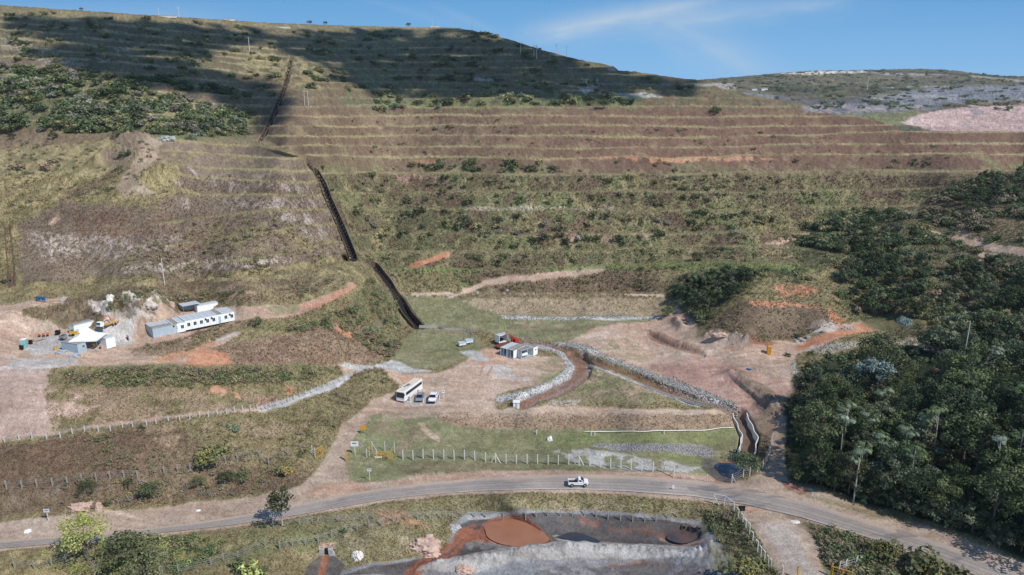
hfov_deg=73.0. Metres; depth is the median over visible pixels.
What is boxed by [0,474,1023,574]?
asphalt road
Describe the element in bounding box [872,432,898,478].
umbrella tree
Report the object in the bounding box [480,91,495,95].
shrub
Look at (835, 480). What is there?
tree
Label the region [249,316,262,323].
broadleaf tree
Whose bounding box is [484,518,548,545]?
orange pond
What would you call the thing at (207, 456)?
flowering bush
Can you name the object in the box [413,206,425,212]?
shrub
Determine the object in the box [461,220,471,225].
shrub
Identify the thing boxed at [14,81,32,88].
shrub
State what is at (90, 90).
shrub
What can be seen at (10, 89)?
shrub
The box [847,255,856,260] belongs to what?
tree
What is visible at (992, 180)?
tree
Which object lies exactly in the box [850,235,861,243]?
tree
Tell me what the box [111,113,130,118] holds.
shrub
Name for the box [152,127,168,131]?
shrub
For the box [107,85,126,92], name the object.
shrub
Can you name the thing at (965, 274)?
tree
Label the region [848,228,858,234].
tree
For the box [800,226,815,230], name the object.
shrub
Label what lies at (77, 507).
rock outcrop
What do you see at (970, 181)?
tree
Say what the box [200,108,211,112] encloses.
shrub
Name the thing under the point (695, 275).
tree
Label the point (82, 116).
shrub
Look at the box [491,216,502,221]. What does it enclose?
shrub
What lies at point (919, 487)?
broadleaf tree
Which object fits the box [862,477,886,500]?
tree
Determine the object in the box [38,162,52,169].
shrub
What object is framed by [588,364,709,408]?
gutter
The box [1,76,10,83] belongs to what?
shrub
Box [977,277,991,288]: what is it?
tree
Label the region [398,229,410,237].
shrub
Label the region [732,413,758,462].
outfall channel
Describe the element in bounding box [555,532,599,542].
dark pool
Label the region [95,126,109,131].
shrub
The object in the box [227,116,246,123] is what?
shrub
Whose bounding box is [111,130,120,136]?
broadleaf tree
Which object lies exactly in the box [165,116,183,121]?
shrub
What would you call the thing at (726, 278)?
tree
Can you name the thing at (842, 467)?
broadleaf tree
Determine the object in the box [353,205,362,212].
shrub
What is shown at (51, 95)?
shrub
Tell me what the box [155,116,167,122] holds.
shrub
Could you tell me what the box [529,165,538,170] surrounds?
shrub
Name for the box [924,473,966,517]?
broadleaf tree
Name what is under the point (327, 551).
headwall
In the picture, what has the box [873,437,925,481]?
broadleaf tree
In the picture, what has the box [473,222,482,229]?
shrub
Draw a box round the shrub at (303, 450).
[297,448,306,455]
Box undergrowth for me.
[0,11,1023,574]
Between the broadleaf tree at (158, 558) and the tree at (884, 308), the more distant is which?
the tree at (884, 308)
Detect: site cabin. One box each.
[500,342,517,356]
[507,343,524,358]
[517,345,533,358]
[522,342,537,355]
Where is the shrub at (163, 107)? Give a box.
[159,104,170,110]
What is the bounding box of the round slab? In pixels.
[790,520,799,523]
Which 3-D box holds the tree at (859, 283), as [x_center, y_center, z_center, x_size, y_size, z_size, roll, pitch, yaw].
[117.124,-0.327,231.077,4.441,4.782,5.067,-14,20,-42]
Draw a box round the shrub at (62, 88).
[58,84,75,90]
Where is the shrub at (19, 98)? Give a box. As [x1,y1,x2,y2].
[7,95,23,101]
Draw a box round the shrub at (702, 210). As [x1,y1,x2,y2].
[699,207,709,213]
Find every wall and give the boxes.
[157,15,176,17]
[275,26,289,28]
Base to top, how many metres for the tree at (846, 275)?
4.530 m
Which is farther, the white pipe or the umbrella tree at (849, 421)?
the white pipe
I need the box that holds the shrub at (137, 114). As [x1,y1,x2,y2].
[130,111,154,116]
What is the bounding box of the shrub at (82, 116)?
[75,115,91,119]
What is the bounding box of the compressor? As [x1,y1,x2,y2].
[69,330,79,335]
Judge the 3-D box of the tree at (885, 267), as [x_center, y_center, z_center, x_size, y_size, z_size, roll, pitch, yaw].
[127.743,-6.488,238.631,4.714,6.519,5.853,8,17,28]
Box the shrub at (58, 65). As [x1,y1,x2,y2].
[46,63,65,68]
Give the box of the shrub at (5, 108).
[0,106,13,109]
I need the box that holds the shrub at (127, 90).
[120,86,130,93]
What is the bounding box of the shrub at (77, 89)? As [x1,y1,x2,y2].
[64,87,79,93]
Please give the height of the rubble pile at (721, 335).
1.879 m
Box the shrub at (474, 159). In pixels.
[465,157,477,163]
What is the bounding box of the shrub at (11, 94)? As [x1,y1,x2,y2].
[5,91,16,97]
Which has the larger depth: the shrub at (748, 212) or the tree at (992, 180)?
the shrub at (748, 212)
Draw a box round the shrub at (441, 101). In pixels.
[439,98,453,103]
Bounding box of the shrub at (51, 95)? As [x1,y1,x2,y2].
[45,91,55,97]
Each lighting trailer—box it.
[458,331,466,346]
[465,329,472,343]
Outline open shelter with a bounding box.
[179,301,199,311]
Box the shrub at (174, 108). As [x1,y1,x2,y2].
[169,104,179,111]
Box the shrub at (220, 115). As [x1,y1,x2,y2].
[209,111,226,119]
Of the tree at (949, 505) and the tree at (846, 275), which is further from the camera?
the tree at (846, 275)
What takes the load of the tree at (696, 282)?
on the terrain at (338, 143)
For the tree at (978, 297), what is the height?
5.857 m
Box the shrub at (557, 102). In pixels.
[551,99,561,103]
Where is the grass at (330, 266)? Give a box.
[0,162,1023,574]
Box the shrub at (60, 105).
[50,103,72,110]
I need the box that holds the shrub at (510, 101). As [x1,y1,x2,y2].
[506,99,515,103]
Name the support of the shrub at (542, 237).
on the terrain at (338, 143)
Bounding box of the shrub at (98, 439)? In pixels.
[95,435,109,441]
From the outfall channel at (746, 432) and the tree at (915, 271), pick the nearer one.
the outfall channel at (746, 432)
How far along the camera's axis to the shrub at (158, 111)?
333.08 m
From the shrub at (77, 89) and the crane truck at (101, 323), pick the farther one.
the shrub at (77, 89)
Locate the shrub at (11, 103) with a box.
[7,102,19,105]
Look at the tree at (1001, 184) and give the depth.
283.87 m
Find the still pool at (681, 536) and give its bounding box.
[667,530,697,542]
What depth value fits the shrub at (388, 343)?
211.97 m
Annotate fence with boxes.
[3,405,242,441]
[4,448,288,489]
[12,554,66,568]
[161,539,265,572]
[250,375,343,410]
[272,512,373,526]
[278,508,677,548]
[371,441,394,452]
[402,449,674,477]
[713,494,734,509]
[731,464,758,483]
[737,507,765,558]
[762,434,772,469]
[767,554,783,574]
[839,555,858,570]
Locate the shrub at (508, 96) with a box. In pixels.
[499,92,513,99]
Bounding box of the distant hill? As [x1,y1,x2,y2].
[701,69,1023,131]
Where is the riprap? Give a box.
[381,288,741,456]
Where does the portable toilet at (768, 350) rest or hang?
on the terrain at (338, 143)
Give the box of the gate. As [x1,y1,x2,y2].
[832,566,852,574]
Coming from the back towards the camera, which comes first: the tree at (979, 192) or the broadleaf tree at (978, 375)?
the tree at (979, 192)
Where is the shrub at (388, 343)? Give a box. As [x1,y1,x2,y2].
[380,339,391,345]
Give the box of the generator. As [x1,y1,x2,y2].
[59,334,66,339]
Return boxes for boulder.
[95,502,104,508]
[351,550,363,561]
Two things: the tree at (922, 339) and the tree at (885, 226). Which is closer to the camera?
the tree at (922, 339)
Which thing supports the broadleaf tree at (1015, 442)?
on the terrain at (338, 143)
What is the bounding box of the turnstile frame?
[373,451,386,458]
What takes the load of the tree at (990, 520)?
on the terrain at (338, 143)
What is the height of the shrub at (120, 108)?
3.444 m
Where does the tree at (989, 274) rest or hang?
on the terrain at (338, 143)
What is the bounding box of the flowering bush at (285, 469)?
[275,461,293,474]
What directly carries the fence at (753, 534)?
on the terrain at (338, 143)
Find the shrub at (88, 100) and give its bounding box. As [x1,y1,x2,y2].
[82,98,92,104]
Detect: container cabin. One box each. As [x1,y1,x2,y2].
[61,339,86,353]
[69,319,93,335]
[97,334,115,348]
[495,332,507,342]
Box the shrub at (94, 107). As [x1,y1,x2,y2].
[81,106,97,113]
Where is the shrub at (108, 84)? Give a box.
[103,81,113,85]
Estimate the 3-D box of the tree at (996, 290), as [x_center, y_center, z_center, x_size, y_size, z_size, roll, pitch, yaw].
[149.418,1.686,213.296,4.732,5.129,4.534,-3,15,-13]
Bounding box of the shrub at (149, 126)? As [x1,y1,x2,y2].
[145,123,163,130]
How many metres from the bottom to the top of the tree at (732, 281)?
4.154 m
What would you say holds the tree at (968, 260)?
on the terrain at (338, 143)
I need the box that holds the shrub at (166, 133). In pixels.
[163,131,173,135]
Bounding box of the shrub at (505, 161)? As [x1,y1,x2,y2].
[501,158,515,163]
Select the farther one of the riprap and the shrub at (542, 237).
the shrub at (542, 237)
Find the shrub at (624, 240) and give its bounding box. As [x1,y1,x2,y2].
[619,238,630,242]
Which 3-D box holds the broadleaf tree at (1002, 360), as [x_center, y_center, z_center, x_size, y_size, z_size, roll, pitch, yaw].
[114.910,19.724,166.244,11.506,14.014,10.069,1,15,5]
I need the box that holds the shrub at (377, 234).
[373,232,384,238]
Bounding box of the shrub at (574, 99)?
[567,96,578,102]
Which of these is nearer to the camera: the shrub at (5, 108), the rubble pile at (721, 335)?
the rubble pile at (721, 335)
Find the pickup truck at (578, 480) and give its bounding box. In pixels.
[567,476,588,486]
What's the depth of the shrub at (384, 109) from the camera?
429.72 m
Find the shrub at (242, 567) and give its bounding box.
[237,559,263,574]
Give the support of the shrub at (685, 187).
on the terrain at (338, 143)
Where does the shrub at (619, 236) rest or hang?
on the terrain at (338, 143)
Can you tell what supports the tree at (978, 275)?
on the terrain at (338, 143)
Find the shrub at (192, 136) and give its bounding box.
[184,134,198,138]
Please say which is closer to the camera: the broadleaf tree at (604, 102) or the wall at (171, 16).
the broadleaf tree at (604, 102)
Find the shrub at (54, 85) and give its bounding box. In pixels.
[47,83,59,88]
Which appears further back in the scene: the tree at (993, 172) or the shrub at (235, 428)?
the tree at (993, 172)
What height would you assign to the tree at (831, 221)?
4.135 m
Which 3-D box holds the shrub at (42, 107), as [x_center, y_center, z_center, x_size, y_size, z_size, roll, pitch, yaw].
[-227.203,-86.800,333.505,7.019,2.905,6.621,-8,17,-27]
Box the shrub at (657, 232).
[653,229,665,236]
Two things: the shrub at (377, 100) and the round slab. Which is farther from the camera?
the shrub at (377, 100)
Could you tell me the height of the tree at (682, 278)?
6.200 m
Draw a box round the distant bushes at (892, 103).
[722,69,1023,109]
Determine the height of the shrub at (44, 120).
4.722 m
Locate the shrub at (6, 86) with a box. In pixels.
[0,83,12,87]
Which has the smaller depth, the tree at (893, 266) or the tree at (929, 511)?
the tree at (929, 511)
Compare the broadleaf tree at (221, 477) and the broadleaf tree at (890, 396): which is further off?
the broadleaf tree at (890, 396)
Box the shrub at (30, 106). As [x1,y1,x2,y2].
[24,103,46,111]
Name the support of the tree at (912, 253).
on the terrain at (338, 143)
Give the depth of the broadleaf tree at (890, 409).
157.17 m
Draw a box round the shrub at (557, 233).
[553,232,564,236]
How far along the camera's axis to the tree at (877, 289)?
223.38 m
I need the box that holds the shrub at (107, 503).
[102,498,116,505]
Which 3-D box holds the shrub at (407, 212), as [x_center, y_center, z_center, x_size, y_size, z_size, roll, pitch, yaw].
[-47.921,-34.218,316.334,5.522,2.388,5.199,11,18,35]
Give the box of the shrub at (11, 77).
[6,74,21,80]
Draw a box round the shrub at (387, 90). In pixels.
[384,89,397,93]
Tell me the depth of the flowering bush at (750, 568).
121.54 m
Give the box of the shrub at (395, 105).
[389,103,399,108]
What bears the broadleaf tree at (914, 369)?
on the terrain at (338, 143)
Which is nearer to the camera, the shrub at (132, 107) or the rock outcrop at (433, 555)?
the rock outcrop at (433, 555)
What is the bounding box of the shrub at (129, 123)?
[124,120,138,126]
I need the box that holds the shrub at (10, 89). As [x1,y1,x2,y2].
[5,86,21,91]
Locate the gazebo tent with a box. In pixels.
[68,327,105,348]
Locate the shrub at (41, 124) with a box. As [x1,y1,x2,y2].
[37,122,50,127]
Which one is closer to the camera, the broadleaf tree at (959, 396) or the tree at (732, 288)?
the broadleaf tree at (959, 396)
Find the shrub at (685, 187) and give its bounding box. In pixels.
[680,186,691,190]
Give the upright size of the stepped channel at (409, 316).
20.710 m
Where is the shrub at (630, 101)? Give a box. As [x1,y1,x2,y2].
[621,98,635,103]
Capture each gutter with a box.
[419,325,473,333]
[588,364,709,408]
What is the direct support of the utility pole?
on the terrain at (338, 143)
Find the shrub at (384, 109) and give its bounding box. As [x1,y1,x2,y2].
[372,105,386,111]
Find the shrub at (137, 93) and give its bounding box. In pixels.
[131,90,144,95]
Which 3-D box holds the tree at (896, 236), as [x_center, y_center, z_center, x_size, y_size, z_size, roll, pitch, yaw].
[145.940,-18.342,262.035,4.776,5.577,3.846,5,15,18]
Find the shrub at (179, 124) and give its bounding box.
[174,121,185,126]
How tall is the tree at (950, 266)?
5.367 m
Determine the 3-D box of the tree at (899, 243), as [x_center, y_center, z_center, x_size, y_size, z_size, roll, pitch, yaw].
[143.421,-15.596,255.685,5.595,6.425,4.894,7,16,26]
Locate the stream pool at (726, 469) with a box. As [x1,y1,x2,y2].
[715,463,741,477]
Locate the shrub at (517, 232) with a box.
[510,230,520,234]
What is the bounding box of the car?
[415,392,423,400]
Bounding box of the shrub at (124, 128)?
[119,125,133,131]
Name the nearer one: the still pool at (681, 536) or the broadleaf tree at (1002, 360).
the still pool at (681, 536)
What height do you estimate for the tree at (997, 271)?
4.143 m
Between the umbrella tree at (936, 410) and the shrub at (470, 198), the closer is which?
the umbrella tree at (936, 410)
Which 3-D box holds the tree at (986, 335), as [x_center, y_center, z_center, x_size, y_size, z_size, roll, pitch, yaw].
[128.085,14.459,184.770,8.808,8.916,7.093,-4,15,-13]
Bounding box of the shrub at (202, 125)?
[195,122,210,128]
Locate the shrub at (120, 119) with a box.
[113,117,130,124]
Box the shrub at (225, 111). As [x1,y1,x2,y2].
[215,108,232,114]
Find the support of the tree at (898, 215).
on the terrain at (338, 143)
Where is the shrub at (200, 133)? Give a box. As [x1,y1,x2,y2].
[194,130,205,135]
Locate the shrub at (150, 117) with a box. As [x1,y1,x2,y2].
[146,115,155,120]
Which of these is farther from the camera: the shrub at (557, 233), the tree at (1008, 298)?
the shrub at (557, 233)
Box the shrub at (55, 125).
[49,121,65,129]
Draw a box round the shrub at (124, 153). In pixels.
[118,150,130,154]
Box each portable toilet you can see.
[20,338,27,347]
[766,345,771,354]
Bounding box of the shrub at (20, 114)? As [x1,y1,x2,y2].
[6,112,24,119]
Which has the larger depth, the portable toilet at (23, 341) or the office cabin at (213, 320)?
the office cabin at (213, 320)
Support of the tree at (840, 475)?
on the terrain at (338, 143)
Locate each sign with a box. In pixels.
[350,441,357,447]
[360,425,365,433]
[738,506,744,514]
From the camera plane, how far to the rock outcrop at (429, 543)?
131.18 m
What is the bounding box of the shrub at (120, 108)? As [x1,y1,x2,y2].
[109,106,127,111]
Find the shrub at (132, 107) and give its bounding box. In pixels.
[124,103,142,110]
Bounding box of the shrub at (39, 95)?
[31,93,45,98]
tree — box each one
[7,133,15,137]
[47,132,57,139]
[54,509,111,561]
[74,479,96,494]
[88,560,99,574]
[91,529,154,569]
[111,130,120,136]
[118,545,168,574]
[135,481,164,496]
[189,475,206,487]
[217,469,236,481]
[233,470,249,481]
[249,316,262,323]
[265,485,295,526]
[558,93,568,99]
[597,99,609,105]
[661,306,673,316]
[674,284,687,298]
[677,272,690,282]
[684,282,694,290]
[686,296,697,308]
[687,288,697,294]
[688,273,700,281]
[690,278,701,285]
[691,252,702,259]
[692,283,702,292]
[692,310,704,321]
[695,303,708,313]
[696,289,708,298]
[698,273,713,285]
[701,273,716,284]
[701,285,710,295]
[703,297,716,310]
[707,268,721,278]
[708,105,721,112]
[710,289,726,301]
[714,279,722,286]
[719,262,731,274]
[720,281,728,288]
[721,275,729,281]
[722,287,731,300]
[726,278,739,285]
[727,270,742,280]
[727,283,740,297]
[732,450,762,471]
[737,266,752,280]
[737,282,749,287]
[738,264,753,281]
[744,276,753,285]
[787,463,809,481]
[789,398,847,458]
[791,366,831,403]
[794,451,812,465]
[800,404,826,423]
[800,464,815,483]
[804,433,842,482]
[805,457,821,480]
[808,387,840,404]
[811,462,835,485]
[814,376,858,408]
[814,423,831,438]
[820,467,844,486]
[823,372,852,393]
[823,422,840,446]
[824,471,846,491]
[826,218,835,223]
[826,401,852,433]
[832,450,869,493]
[834,220,844,231]
[835,243,845,249]
[835,414,855,461]
[836,400,856,446]
[837,238,848,244]
[838,225,846,230]
[838,266,852,275]
[838,361,875,389]
[839,384,864,414]
[841,262,856,271]
[841,272,849,283]
[842,258,851,264]
[843,471,871,494]
[846,447,871,502]
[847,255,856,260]
[847,331,910,388]
[847,406,878,428]
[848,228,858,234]
[848,410,894,457]
[849,288,859,298]
[849,431,884,473]
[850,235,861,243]
[850,269,862,280]
[850,399,877,417]
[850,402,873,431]
[851,252,860,257]
[851,260,866,272]
[852,245,863,251]
[852,357,896,399]
[854,240,863,245]
[854,280,869,289]
[854,297,865,307]
[857,440,874,484]
[859,217,867,223]
[859,249,870,257]
[859,290,877,300]
[860,410,879,458]
[862,276,875,283]
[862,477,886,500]
[863,235,872,246]
[864,226,874,234]
[864,255,877,262]
[865,299,880,308]
[865,452,922,498]
[866,262,875,269]
[867,264,880,277]
[867,401,897,431]
[868,207,877,212]
[868,287,886,300]
[868,372,891,394]
[870,248,885,257]
[871,242,885,249]
[871,284,886,293]
[872,391,909,418]
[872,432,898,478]
[873,238,885,246]
[873,386,893,398]
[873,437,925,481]
[874,215,885,222]
[874,246,886,253]
[875,271,885,278]
[875,304,889,314]
[876,259,889,270]
[876,412,910,453]
[876,482,902,505]
[880,228,891,235]
[881,224,889,229]
[883,383,902,402]
[884,254,896,265]
[884,273,898,284]
[885,239,892,245]
[886,206,895,212]
[886,221,894,227]
[886,489,905,511]
[887,291,901,302]
[887,303,898,310]
[888,393,929,422]
[889,262,904,270]
[890,480,912,495]
[891,232,903,239]
[891,247,908,256]
[892,236,908,248]
[892,372,917,389]
[892,409,920,437]
[893,213,901,219]
[893,222,904,230]
[893,298,907,312]
[893,357,923,378]
[895,265,911,280]
[895,281,909,290]
[895,315,911,337]
[895,381,933,418]
[897,289,912,297]
[898,423,919,468]
[899,465,943,495]
[900,492,924,514]
[901,258,914,267]
[901,297,917,313]
[902,442,927,466]
[903,247,916,256]
[904,439,933,466]
[905,417,953,463]
[907,280,924,293]
[908,228,918,238]
[910,490,938,515]
[911,374,926,388]
[912,268,929,278]
[912,302,927,311]
[914,251,932,262]
[917,261,933,270]
[917,333,937,350]
[917,413,937,463]
[917,464,946,483]
[919,409,935,465]
[920,282,930,292]
[920,294,933,303]
[920,499,947,522]
[921,371,945,393]
[922,368,940,378]
[923,407,947,425]
[924,404,948,464]
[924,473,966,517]
[925,369,967,415]
[928,324,961,350]
[929,336,953,351]
[929,383,999,441]
[930,417,958,445]
[932,349,979,371]
[932,495,962,522]
[937,349,961,369]
[937,408,991,462]
[938,352,998,405]
[939,313,967,330]
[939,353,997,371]
[940,461,976,491]
[942,291,959,301]
[943,286,958,295]
[944,264,960,275]
[945,500,979,527]
[946,258,954,263]
[946,371,1004,406]
[949,192,959,202]
[949,414,1014,475]
[951,277,966,291]
[952,258,966,269]
[952,339,970,352]
[954,330,988,349]
[955,322,977,337]
[959,338,1000,365]
[960,191,972,201]
[960,271,971,280]
[961,338,1018,376]
[961,375,980,388]
[961,509,987,532]
[965,178,976,183]
[965,258,980,265]
[967,186,978,194]
[967,289,980,297]
[968,310,994,335]
[968,376,1019,419]
[969,260,986,269]
[970,272,987,282]
[970,291,992,303]
[971,200,984,206]
[971,467,1023,519]
[972,194,983,202]
[973,187,987,192]
[973,428,986,465]
[974,415,1005,432]
[974,423,1007,451]
[974,515,993,533]
[975,175,987,184]
[975,283,991,291]
[976,188,985,194]
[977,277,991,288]
[977,300,990,308]
[977,325,1007,348]
[978,170,990,177]
[979,269,996,280]
[979,446,1023,489]
[981,253,995,267]
[983,460,1023,514]
[984,188,992,195]
[985,262,997,269]
[985,367,1020,405]
[985,522,1018,548]
[986,296,997,306]
[987,284,1005,295]
[988,182,999,189]
[988,196,1002,207]
[988,253,1008,263]
[988,294,1001,300]
[988,329,1007,337]
[989,175,1002,182]
[989,268,1002,277]
[989,314,1004,327]
[989,375,1023,414]
[990,170,998,179]
[990,344,1004,373]
[992,179,1007,187]
[992,188,1003,197]
[992,435,1007,493]
[995,436,1023,470]
[996,293,1018,307]
[996,315,1023,336]
[996,338,1023,374]
[996,519,1023,539]
[998,284,1019,298]
[998,466,1023,526]
[999,409,1023,439]
[1000,332,1020,345]
[1001,380,1023,428]
[1004,339,1023,365]
[1006,185,1022,194]
[1006,314,1023,338]
[1007,174,1016,182]
[1007,202,1021,208]
[1007,434,1023,452]
[1009,382,1023,433]
[1009,429,1023,473]
[1012,525,1023,551]
[1013,285,1023,295]
[1013,451,1023,474]
[1014,260,1023,268]
[1014,269,1023,285]
[1014,309,1023,324]
[1015,170,1023,180]
[1015,183,1023,189]
[1016,292,1023,300]
[1017,173,1023,182]
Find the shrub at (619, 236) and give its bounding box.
[611,234,623,239]
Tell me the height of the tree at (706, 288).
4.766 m
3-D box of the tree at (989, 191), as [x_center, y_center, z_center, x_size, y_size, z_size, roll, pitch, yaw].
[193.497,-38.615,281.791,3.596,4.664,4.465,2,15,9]
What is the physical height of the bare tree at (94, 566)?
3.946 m
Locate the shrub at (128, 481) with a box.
[123,478,130,485]
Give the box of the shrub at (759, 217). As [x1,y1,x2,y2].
[754,215,763,219]
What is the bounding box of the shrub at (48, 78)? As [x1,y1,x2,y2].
[43,76,59,82]
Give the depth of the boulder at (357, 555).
128.33 m
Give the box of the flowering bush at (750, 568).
[715,554,767,574]
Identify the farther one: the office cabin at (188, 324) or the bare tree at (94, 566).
the office cabin at (188, 324)
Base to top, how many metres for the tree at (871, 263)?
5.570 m
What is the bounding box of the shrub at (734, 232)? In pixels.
[730,229,741,234]
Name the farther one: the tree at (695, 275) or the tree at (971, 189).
the tree at (971, 189)
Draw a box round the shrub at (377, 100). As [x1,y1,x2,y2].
[373,98,389,103]
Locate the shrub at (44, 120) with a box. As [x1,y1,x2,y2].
[36,116,53,124]
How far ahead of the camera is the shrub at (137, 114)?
326.47 m
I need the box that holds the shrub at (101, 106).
[96,103,106,108]
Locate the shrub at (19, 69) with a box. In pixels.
[10,67,29,72]
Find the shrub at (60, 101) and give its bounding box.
[52,98,67,103]
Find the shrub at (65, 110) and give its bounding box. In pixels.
[60,106,71,113]
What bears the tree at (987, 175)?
on the terrain at (338, 143)
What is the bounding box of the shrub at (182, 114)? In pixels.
[174,112,192,119]
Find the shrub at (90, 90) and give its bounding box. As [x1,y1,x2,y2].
[86,88,101,94]
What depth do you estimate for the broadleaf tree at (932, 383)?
155.98 m
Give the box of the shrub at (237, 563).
[228,557,251,572]
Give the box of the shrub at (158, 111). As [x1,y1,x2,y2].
[151,109,164,113]
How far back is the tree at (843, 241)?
267.55 m
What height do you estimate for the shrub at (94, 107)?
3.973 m
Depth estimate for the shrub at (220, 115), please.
350.96 m
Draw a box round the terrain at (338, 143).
[0,5,1023,574]
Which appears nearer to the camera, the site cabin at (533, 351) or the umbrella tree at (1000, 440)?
the umbrella tree at (1000, 440)
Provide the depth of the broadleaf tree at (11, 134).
307.15 m
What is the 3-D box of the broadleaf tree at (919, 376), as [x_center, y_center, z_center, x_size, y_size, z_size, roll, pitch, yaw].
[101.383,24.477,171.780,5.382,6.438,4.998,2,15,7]
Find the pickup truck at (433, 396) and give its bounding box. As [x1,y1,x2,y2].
[428,392,438,401]
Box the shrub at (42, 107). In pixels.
[32,104,49,109]
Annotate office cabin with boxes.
[145,320,165,330]
[148,321,168,334]
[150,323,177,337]
[165,318,178,332]
[172,317,185,331]
[177,315,191,329]
[185,314,197,328]
[190,313,204,327]
[194,301,217,311]
[196,311,210,325]
[202,310,216,324]
[209,309,222,323]
[215,308,228,322]
[221,307,234,320]
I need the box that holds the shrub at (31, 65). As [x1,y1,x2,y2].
[28,64,36,67]
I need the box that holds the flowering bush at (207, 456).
[194,440,230,467]
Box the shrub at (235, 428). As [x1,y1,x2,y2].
[227,423,239,431]
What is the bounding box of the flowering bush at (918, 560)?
[902,543,970,574]
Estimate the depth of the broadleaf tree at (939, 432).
146.97 m
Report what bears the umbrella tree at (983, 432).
on the terrain at (338, 143)
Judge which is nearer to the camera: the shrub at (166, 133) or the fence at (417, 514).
the fence at (417, 514)
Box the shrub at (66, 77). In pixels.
[57,74,70,79]
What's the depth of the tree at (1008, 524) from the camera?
124.07 m
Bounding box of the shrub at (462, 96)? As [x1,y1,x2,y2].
[457,92,470,98]
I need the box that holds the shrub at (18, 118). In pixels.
[10,114,27,123]
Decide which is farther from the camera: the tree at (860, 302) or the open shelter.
the tree at (860, 302)
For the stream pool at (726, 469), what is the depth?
156.66 m
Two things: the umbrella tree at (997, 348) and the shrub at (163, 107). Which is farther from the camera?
the shrub at (163, 107)
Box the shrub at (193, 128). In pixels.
[187,124,200,131]
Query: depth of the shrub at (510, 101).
433.85 m
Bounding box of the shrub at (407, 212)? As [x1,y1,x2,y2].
[402,210,411,214]
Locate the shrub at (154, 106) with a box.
[143,102,159,109]
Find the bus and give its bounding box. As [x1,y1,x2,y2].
[395,378,422,401]
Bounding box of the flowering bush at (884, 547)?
[862,537,903,565]
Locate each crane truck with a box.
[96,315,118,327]
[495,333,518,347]
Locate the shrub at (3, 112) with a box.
[0,109,8,115]
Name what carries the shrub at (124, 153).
on the terrain at (338, 143)
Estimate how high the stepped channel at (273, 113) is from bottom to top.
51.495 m
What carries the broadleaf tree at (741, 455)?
on the terrain at (338, 143)
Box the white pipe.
[584,427,733,431]
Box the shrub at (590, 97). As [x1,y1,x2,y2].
[584,95,594,99]
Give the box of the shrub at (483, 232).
[478,230,491,236]
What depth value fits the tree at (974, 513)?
126.75 m
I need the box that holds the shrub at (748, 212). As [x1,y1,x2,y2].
[743,208,750,214]
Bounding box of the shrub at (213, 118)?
[205,114,217,120]
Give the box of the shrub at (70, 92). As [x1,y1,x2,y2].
[65,88,81,94]
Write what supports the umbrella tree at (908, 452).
on the terrain at (338, 143)
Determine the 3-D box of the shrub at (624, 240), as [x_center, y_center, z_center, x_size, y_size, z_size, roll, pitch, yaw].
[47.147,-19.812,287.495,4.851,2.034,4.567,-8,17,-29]
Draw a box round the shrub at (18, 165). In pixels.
[6,162,25,169]
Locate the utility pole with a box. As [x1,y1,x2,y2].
[964,321,973,353]
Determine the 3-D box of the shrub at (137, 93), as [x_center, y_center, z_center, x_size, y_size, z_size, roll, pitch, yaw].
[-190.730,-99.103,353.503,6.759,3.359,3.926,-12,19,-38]
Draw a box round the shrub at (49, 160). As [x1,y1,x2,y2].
[46,157,59,162]
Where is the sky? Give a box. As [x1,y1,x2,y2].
[0,0,1023,79]
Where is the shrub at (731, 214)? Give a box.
[720,212,737,216]
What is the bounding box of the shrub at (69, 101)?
[63,98,83,103]
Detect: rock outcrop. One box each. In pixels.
[67,502,92,512]
[93,307,100,313]
[106,294,115,302]
[143,301,158,309]
[168,301,175,308]
[409,534,440,554]
[424,553,440,557]
[448,524,461,532]
[454,563,474,574]
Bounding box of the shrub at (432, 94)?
[427,93,436,97]
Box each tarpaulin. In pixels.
[54,349,69,354]
[66,353,80,357]
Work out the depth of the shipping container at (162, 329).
185.02 m
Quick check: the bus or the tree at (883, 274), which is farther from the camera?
the tree at (883, 274)
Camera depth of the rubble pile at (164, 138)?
302.33 m
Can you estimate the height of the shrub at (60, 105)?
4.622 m
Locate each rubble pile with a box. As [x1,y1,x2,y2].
[158,135,175,141]
[709,332,728,337]
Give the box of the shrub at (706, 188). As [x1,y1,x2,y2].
[701,186,711,190]
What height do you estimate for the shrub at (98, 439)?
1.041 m
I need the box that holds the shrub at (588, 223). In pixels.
[584,221,592,225]
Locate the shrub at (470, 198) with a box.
[463,196,474,201]
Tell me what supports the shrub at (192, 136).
on the terrain at (338, 143)
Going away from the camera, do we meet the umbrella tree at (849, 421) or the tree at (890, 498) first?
the tree at (890, 498)
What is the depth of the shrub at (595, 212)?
305.00 m
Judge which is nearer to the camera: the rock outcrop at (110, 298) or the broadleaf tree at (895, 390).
the broadleaf tree at (895, 390)
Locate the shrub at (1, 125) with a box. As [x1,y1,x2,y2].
[0,121,19,127]
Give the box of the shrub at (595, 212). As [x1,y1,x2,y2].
[591,210,598,215]
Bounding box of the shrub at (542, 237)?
[533,235,545,241]
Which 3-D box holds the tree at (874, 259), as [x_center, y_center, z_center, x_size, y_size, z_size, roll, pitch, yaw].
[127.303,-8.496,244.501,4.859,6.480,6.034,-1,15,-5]
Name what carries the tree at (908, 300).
on the terrain at (338, 143)
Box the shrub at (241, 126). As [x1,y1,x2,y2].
[232,123,247,128]
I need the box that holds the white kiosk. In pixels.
[513,400,519,408]
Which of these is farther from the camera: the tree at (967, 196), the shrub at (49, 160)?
the shrub at (49, 160)
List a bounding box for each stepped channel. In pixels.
[4,223,14,287]
[258,56,292,140]
[306,158,357,261]
[366,259,423,328]
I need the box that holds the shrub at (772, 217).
[765,215,776,220]
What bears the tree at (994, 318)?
on the terrain at (338, 143)
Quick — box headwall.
[318,548,334,555]

